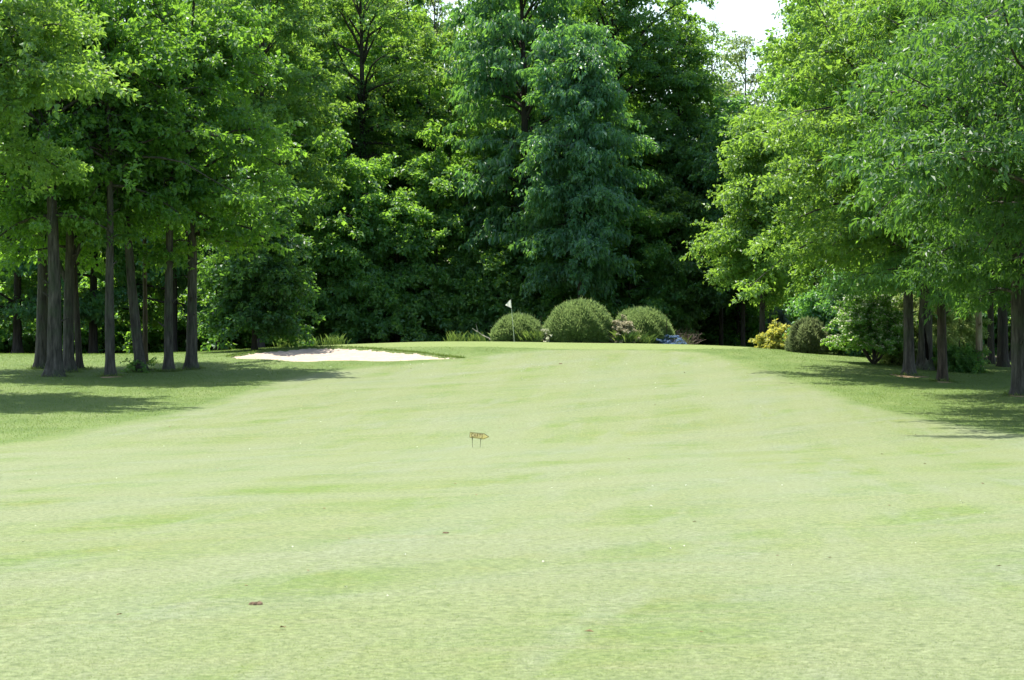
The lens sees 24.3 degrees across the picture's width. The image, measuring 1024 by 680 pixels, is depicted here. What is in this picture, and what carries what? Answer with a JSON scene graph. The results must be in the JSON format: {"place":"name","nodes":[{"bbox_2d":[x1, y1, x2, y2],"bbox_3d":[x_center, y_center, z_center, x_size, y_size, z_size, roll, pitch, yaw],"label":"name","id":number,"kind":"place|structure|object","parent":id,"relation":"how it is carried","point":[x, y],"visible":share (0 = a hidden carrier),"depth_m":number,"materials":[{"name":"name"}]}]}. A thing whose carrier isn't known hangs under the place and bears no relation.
{"place":"outdoors","nodes":[
{"label":"outdoors","id":0,"kind":"place"},
{"bbox_2d":[0,0,855,262],"label":"sky","id":1,"kind":"structure","parent":0,"point":[749,18],"materials":[{"name":"white"}]},
{"bbox_2d":[22,363,994,595],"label":"fallen petals","id":2,"kind":"object","parent":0,"point":[405,554],"visible":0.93,"depth_m":25.20,"materials":[{"name":"plant"}]},
{"bbox_2d":[0,349,1023,679],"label":"fairway","id":3,"kind":"structure","parent":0,"point":[610,445],"depth_m":25.50,"materials":[{"name":"green plant"}]},
{"bbox_2d":[249,601,262,604],"bbox_3d":[-1.765,1.815,16.439,0.100,0.021,0.119,0,0,0],"label":"turf clod","id":4,"kind":"object","parent":3,"relation":"on","point":[256,603],"visible":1,"depth_m":16.41,"materials":[{"name":"soil"}]},
{"bbox_2d":[470,432,488,446],"bbox_3d":[-0.806,2.470,58.807,0.484,0.393,0.112,0,0,2],"label":"cart sign","id":5,"kind":"object","parent":3,"relation":"on","point":[480,436],"visible":0.98,"depth_m":58.79,"materials":[{"name":"yellow wood"}]},
{"bbox_2d":[29,368,1000,631],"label":"fallen leaves","id":6,"kind":"object","parent":3,"relation":"on","point":[575,512],"visible":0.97,"depth_m":22.22,"materials":[{"name":"brown plant"}]},
{"bbox_2d":[0,343,1023,445],"bbox_3d":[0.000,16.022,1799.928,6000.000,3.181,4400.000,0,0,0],"label":"rough grass","id":7,"kind":"structure","parent":0,"point":[767,366],"depth_m":91.88,"materials":[{"name":"green plant"}]},
{"bbox_2d":[0,0,114,368],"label":"grove tree","id":8,"kind":"object","parent":7,"relation":"on","point":[40,358],"visible":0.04,"depth_m":103.86,"materials":[{"name":"plant"}]},
{"bbox_2d":[0,167,124,353],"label":"woodland tree","id":9,"kind":"object","parent":7,"relation":"on","point":[19,308],"visible":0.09,"depth_m":142.71,"materials":[{"name":"green plant"}]},
{"bbox_2d":[0,0,141,202],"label":"shade tree","id":10,"kind":"object","parent":7,"relation":"on","point":[24,66],"visible":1,"depth_m":83.77,"materials":[{"name":"green plant"}]},
{"bbox_2d":[0,0,155,372],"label":"grove tree","id":11,"kind":"object","parent":7,"relation":"on","point":[69,256],"visible":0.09,"depth_m":100.94,"materials":[{"name":"green plant"}]},
{"bbox_2d":[24,52,138,368],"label":"grove tree","id":12,"kind":"object","parent":7,"relation":"on","point":[78,341],"visible":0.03,"depth_m":103.17,"materials":[{"name":"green plant"}]},
{"bbox_2d":[0,0,205,376],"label":"grove tree","id":13,"kind":"object","parent":7,"relation":"on","point":[88,219],"visible":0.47,"depth_m":97.34,"materials":[{"name":"green plant"}]},
{"bbox_2d":[0,2,210,353],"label":"woodland tree","id":14,"kind":"object","parent":7,"relation":"on","point":[98,302],"visible":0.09,"depth_m":144.75,"materials":[{"name":"green plant"}]},
{"bbox_2d":[0,0,270,376],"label":"grove tree","id":15,"kind":"object","parent":7,"relation":"on","point":[170,66],"visible":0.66,"depth_m":97.28,"materials":[{"name":"green plant"}]},
{"bbox_2d":[22,0,256,371],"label":"grove tree","id":16,"kind":"object","parent":7,"relation":"on","point":[138,347],"visible":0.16,"depth_m":100.73,"materials":[{"name":"green plant"}]},
{"bbox_2d":[119,339,160,372],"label":"ground plant","id":17,"kind":"object","parent":7,"relation":"on","point":[132,365],"visible":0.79,"depth_m":100.51,"materials":[{"name":"green plant"}]},
{"bbox_2d":[79,28,243,351],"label":"woodland tree","id":18,"kind":"object","parent":7,"relation":"on","point":[180,282],"visible":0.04,"depth_m":144.81,"materials":[{"name":"green plant"}]},
{"bbox_2d":[102,120,250,363],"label":"grove tree","id":19,"kind":"object","parent":7,"relation":"on","point":[145,316],"visible":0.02,"depth_m":107.46,"materials":[{"name":"brown plant"}]},
{"bbox_2d":[88,0,307,371],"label":"grove tree","id":20,"kind":"object","parent":7,"relation":"on","point":[203,193],"visible":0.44,"depth_m":100.43,"materials":[{"name":"green plant"}]},
{"bbox_2d":[77,0,321,369],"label":"grove tree","id":21,"kind":"object","parent":7,"relation":"on","point":[190,243],"visible":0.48,"depth_m":101.72,"materials":[{"name":"green plant"}]},
{"bbox_2d":[163,0,310,350],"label":"woodland tree","id":22,"kind":"object","parent":7,"relation":"on","point":[288,135],"depth_m":148.79,"materials":[{"name":"green plant"}]},
{"bbox_2d":[197,167,325,351],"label":"woodland tree","id":23,"kind":"object","parent":7,"relation":"on","point":[245,300],"visible":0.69,"depth_m":116.93,"materials":[{"name":"green plant"}]},
{"bbox_2d":[183,0,364,347],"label":"woodland tree","id":24,"kind":"object","parent":7,"relation":"on","point":[272,107],"visible":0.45,"depth_m":138.31,"materials":[{"name":"green plant"}]},
{"bbox_2d":[273,338,289,347],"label":"weed tuft","id":25,"kind":"object","parent":7,"relation":"on","point":[284,345],"visible":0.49,"depth_m":120.86,"materials":[{"name":"green plant"}]},
{"bbox_2d":[246,31,357,344],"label":"woodland tree","id":26,"kind":"object","parent":7,"relation":"on","point":[338,119],"visible":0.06,"depth_m":150.82,"materials":[{"name":"green plant"}]},
{"bbox_2d":[267,0,392,232],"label":"woodland tree","id":27,"kind":"object","parent":7,"relation":"on","point":[329,44],"visible":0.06,"depth_m":157.73,"materials":[{"name":"green plant"}]},
{"bbox_2d":[234,348,448,361],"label":"sand bunker","id":28,"kind":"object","parent":7,"relation":"on","point":[311,355],"visible":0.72,"depth_m":111.35},
{"bbox_2d":[226,345,464,357],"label":"bunker lip grass","id":29,"kind":"structure","parent":7,"relation":"on","point":[350,346],"depth_m":112.69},
{"bbox_2d":[275,127,445,344],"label":"woodland tree","id":30,"kind":"object","parent":7,"relation":"on","point":[353,226],"visible":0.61,"depth_m":143.55,"materials":[{"name":"green plant"}]},
{"bbox_2d":[290,0,446,189],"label":"woodland tree","id":31,"kind":"object","parent":7,"relation":"on","point":[411,77],"visible":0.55,"depth_m":155.40,"materials":[{"name":"green plant"}]},
{"bbox_2d":[319,187,464,343],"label":"woodland tree","id":32,"kind":"object","parent":7,"relation":"on","point":[425,307],"visible":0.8,"depth_m":143.78,"materials":[{"name":"green plant"}]},
{"bbox_2d":[366,0,488,251],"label":"woodland tree","id":33,"kind":"object","parent":7,"relation":"on","point":[436,13],"visible":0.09,"depth_m":173.91,"materials":[{"name":"green plant"}]},
{"bbox_2d":[362,118,504,341],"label":"woodland tree","id":34,"kind":"object","parent":7,"relation":"on","point":[425,173],"visible":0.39,"depth_m":147.02,"materials":[{"name":"green plant"}]},
{"bbox_2d":[347,18,520,252],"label":"woodland tree","id":35,"kind":"object","parent":7,"relation":"on","point":[444,109],"visible":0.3,"depth_m":159.90,"materials":[{"name":"green plant"}]},
{"bbox_2d":[433,118,520,253],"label":"woodland tree","id":36,"kind":"object","parent":7,"relation":"on","point":[467,161],"visible":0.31,"depth_m":147.97,"materials":[{"name":"green plant"}]},
{"bbox_2d":[422,236,553,341],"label":"woodland tree","id":37,"kind":"object","parent":7,"relation":"on","point":[475,287],"visible":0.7,"depth_m":144.57,"materials":[{"name":"green plant"}]},
{"bbox_2d":[0,0,1010,355],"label":"woodland","id":38,"kind":"object","parent":7,"relation":"on","point":[710,326],"visible":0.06,"depth_m":155.15,"materials":[{"name":"green wood"}]},
{"bbox_2d":[429,0,622,288],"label":"woodland tree","id":39,"kind":"object","parent":7,"relation":"on","point":[478,78],"visible":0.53,"depth_m":146.60,"materials":[{"name":"green plant"}]},
{"bbox_2d":[482,199,621,342],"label":"woodland tree","id":40,"kind":"object","parent":7,"relation":"on","point":[556,296],"visible":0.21,"depth_m":144.49,"materials":[{"name":"green plant"}]},
{"bbox_2d":[503,20,665,342],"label":"woodland tree","id":41,"kind":"object","parent":7,"relation":"on","point":[585,193],"visible":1,"depth_m":139.88,"materials":[{"name":"green plant"}]},
{"bbox_2d":[526,0,718,342],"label":"woodland tree","id":42,"kind":"object","parent":7,"relation":"on","point":[620,18],"visible":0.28,"depth_m":150.83,"materials":[{"name":"green plant"}]},
{"bbox_2d":[612,304,675,343],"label":"round shrub","id":43,"kind":"object","parent":7,"relation":"on","point":[646,320],"visible":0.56,"depth_m":127.06,"materials":[{"name":"green plant"}]},
{"bbox_2d":[592,192,704,340],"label":"woodland tree","id":44,"kind":"object","parent":7,"relation":"on","point":[653,254],"visible":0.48,"depth_m":145.50,"materials":[{"name":"green plant"}]},
{"bbox_2d":[652,319,685,343],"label":"blue flowers","id":45,"kind":"object","parent":7,"relation":"on","point":[670,341],"visible":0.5,"depth_m":126.73,"materials":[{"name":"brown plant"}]},
{"bbox_2d":[615,167,725,343],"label":"woodland tree","id":46,"kind":"object","parent":7,"relation":"on","point":[679,210],"visible":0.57,"depth_m":146.90,"materials":[{"name":"green plant"}]},
{"bbox_2d":[615,0,740,299],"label":"woodland tree","id":47,"kind":"object","parent":7,"relation":"on","point":[705,88],"visible":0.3,"depth_m":152.35,"materials":[{"name":"green plant"}]},
{"bbox_2d":[676,328,703,344],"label":"bare shrub","id":48,"kind":"object","parent":7,"relation":"on","point":[691,342],"visible":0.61,"depth_m":128.85,"materials":[{"name":"plant"}]},
{"bbox_2d":[633,102,750,341],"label":"woodland tree","id":49,"kind":"object","parent":7,"relation":"on","point":[657,160],"visible":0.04,"depth_m":153.82,"materials":[{"name":"green plant"}]},
{"bbox_2d":[666,15,748,139],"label":"woodland tree","id":50,"kind":"object","parent":7,"relation":"on","point":[716,36],"visible":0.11,"depth_m":180.85,"materials":[{"name":"green plant"}]},
{"bbox_2d":[670,123,747,344],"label":"woodland tree","id":51,"kind":"object","parent":7,"relation":"on","point":[677,170],"visible":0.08,"depth_m":150.48,"materials":[{"name":"green plant"}]},
{"bbox_2d":[685,127,795,339],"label":"woodland tree","id":52,"kind":"object","parent":7,"relation":"on","point":[737,316],"visible":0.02,"depth_m":152.92,"materials":[{"name":"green plant"}]},
{"bbox_2d":[683,92,806,346],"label":"woodland tree","id":53,"kind":"object","parent":7,"relation":"on","point":[711,166],"visible":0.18,"depth_m":147.72,"materials":[{"name":"green plant"}]},
{"bbox_2d":[708,30,783,116],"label":"woodland tree","id":54,"kind":"object","parent":7,"relation":"on","point":[752,79],"visible":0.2,"depth_m":177.17,"materials":[{"name":"green plant"}]},
{"bbox_2d":[679,98,824,332],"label":"layered tree","id":55,"kind":"object","parent":7,"relation":"on","point":[733,236],"visible":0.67,"depth_m":126.24,"materials":[{"name":"green plant"}]},
{"bbox_2d":[748,318,791,349],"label":"yellow shrub","id":56,"kind":"object","parent":7,"relation":"on","point":[771,338],"visible":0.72,"depth_m":119.56,"materials":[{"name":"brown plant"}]},
{"bbox_2d":[766,308,791,331],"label":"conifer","id":57,"kind":"object","parent":7,"relation":"on","point":[783,319],"visible":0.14,"depth_m":149.65,"materials":[{"name":"green plant"}]},
{"bbox_2d":[718,0,880,314],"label":"woodland tree","id":58,"kind":"object","parent":7,"relation":"on","point":[765,87],"visible":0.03,"depth_m":142.20,"materials":[{"name":"green plant"}]},
{"bbox_2d":[783,313,831,352],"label":"olive shrub","id":59,"kind":"object","parent":7,"relation":"on","point":[807,334],"visible":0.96,"depth_m":115.41,"materials":[{"name":"green plant"}]},
{"bbox_2d":[768,2,892,296],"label":"woodland tree","id":60,"kind":"object","parent":7,"relation":"on","point":[797,92],"visible":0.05,"depth_m":135.22,"materials":[{"name":"green plant"}]},
{"bbox_2d":[729,0,934,370],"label":"grove tree","id":61,"kind":"object","parent":7,"relation":"on","point":[924,360],"visible":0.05,"depth_m":105.81,"materials":[{"name":"green plant"}]},
{"bbox_2d":[782,265,890,356],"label":"tree","id":62,"kind":"object","parent":7,"relation":"on","point":[810,305],"visible":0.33,"depth_m":117.39,"materials":[{"name":"green plant"}]},
{"bbox_2d":[716,0,1008,375],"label":"grove tree","id":63,"kind":"object","parent":7,"relation":"on","point":[829,56],"visible":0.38,"depth_m":99.14,"materials":[{"name":"green plant"}]},
{"bbox_2d":[820,284,918,363],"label":"variegated shrub","id":64,"kind":"object","parent":7,"relation":"on","point":[874,323],"visible":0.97,"depth_m":107.29,"materials":[{"name":"green plant"}]},
{"bbox_2d":[797,0,1010,381],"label":"grove tree","id":65,"kind":"object","parent":7,"relation":"on","point":[938,299],"visible":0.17,"depth_m":96.01,"materials":[{"name":"green plant"}]},
{"bbox_2d":[820,26,1011,372],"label":"grove tree","id":66,"kind":"object","parent":7,"relation":"on","point":[979,344],"visible":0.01,"depth_m":105.87,"materials":[{"name":"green plant"}]},
{"bbox_2d":[871,292,968,364],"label":"variegated shrub","id":67,"kind":"object","parent":7,"relation":"on","point":[953,337],"visible":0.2,"depth_m":109.00,"materials":[{"name":"green plant"}]},
{"bbox_2d":[823,0,1023,262],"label":"shade tree","id":68,"kind":"object","parent":7,"relation":"on","point":[987,152],"visible":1,"depth_m":69.35,"materials":[{"name":"green plant"}]},
{"bbox_2d":[836,0,1023,287],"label":"shade tree","id":69,"kind":"object","parent":7,"relation":"on","point":[1000,265],"visible":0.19,"depth_m":78.20,"materials":[{"name":"green plant"}]},
{"bbox_2d":[850,0,1023,395],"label":"grove tree","id":70,"kind":"object","parent":7,"relation":"on","point":[949,260],"visible":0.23,"depth_m":85.80,"materials":[{"name":"green plant"}]},
{"bbox_2d":[931,340,991,373],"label":"green shrub","id":71,"kind":"object","parent":7,"relation":"on","point":[960,358],"visible":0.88,"depth_m":105.46,"materials":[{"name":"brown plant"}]},
{"bbox_2d":[933,287,995,364],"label":"woodland tree","id":72,"kind":"object","parent":7,"relation":"on","point":[990,338],"depth_m":117.87,"materials":[{"name":"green plant"}]},
{"bbox_2d":[947,304,992,350],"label":"variegated shrub","id":73,"kind":"object","parent":7,"relation":"on","point":[967,327],"visible":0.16,"depth_m":110.97,"materials":[{"name":"green plant"}]},
{"bbox_2d":[995,255,1011,366],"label":"woodland tree","id":74,"kind":"object","parent":7,"relation":"on","point":[1003,360],"depth_m":113.80,"materials":[{"name":"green plant"}]},
{"bbox_2d":[1009,338,1010,360],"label":"woodland tree","id":75,"kind":"object","parent":7,"relation":"on","point":[1010,351],"depth_m":134.94,"materials":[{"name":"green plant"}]},
{"bbox_2d":[0,507,1023,679],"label":"fairway grass","id":76,"kind":"structure","parent":0,"point":[514,618],"depth_m":14.91,"materials":[{"name":"green plant"}]},
{"bbox_2d":[298,341,752,349],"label":"putting green","id":77,"kind":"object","parent":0,"point":[627,346],"visible":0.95,"depth_m":116.83,"materials":[{"name":"green plant"}]},
{"bbox_2d":[297,336,318,345],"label":"weed tuft","id":78,"kind":"object","parent":77,"relation":"on","point":[315,342],"visible":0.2,"depth_m":122.94,"materials":[{"name":"green plant"}]},
{"bbox_2d":[318,334,351,344],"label":"weed tuft","id":79,"kind":"object","parent":77,"relation":"on","point":[333,340],"visible":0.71,"depth_m":124.87,"materials":[{"name":"green plant"}]},
{"bbox_2d":[443,330,468,340],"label":"weed tuft","id":80,"kind":"object","parent":77,"relation":"on","point":[453,337],"visible":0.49,"depth_m":127.88,"materials":[{"name":"green plant"}]},
{"bbox_2d":[466,331,485,340],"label":"weed tuft","id":81,"kind":"object","parent":77,"relation":"on","point":[475,336],"visible":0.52,"depth_m":127.79,"materials":[{"name":"green plant"}]},
{"bbox_2d":[506,300,513,333],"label":"flagstick","id":82,"kind":"object","parent":77,"relation":"on","point":[508,304],"visible":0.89,"depth_m":120.01,"materials":[{"name":"white fabric"}]},
{"bbox_2d":[488,312,540,341],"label":"round shrub","id":83,"kind":"object","parent":77,"relation":"on","point":[503,328],"visible":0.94,"depth_m":125.17,"materials":[{"name":"green plant"}]},
{"bbox_2d":[514,330,546,341],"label":"leafy clump","id":84,"kind":"object","parent":77,"relation":"on","point":[535,336],"visible":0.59,"depth_m":124.61,"materials":[{"name":"green plant"}]},
{"bbox_2d":[541,316,551,341],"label":"flowering shrub","id":85,"kind":"object","parent":77,"relation":"on","point":[542,330],"visible":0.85,"depth_m":125.29,"materials":[{"name":"white plant"}]},
{"bbox_2d":[542,296,613,342],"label":"round shrub","id":86,"kind":"object","parent":77,"relation":"on","point":[580,320],"visible":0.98,"depth_m":124.81,"materials":[{"name":"green plant"}]},
{"bbox_2d":[600,314,640,342],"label":"flowering shrub","id":87,"kind":"object","parent":77,"relation":"on","point":[626,326],"visible":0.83,"depth_m":125.08,"materials":[{"name":"plant"}]},
{"bbox_2d":[608,330,650,342],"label":"leafy clump","id":88,"kind":"object","parent":77,"relation":"on","point":[631,336],"visible":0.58,"depth_m":124.67,"materials":[{"name":"green plant"}]},
{"bbox_2d":[636,334,659,343],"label":"leafy clump","id":89,"kind":"object","parent":77,"relation":"on","point":[646,339],"visible":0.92,"depth_m":125.13,"materials":[{"name":"green plant"}]},
{"bbox_2d":[889,374,924,377],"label":"bare ground","id":90,"kind":"structure","parent":0,"point":[906,376],"depth_m":99.15,"materials":[{"name":"beige sand"}]}
]}

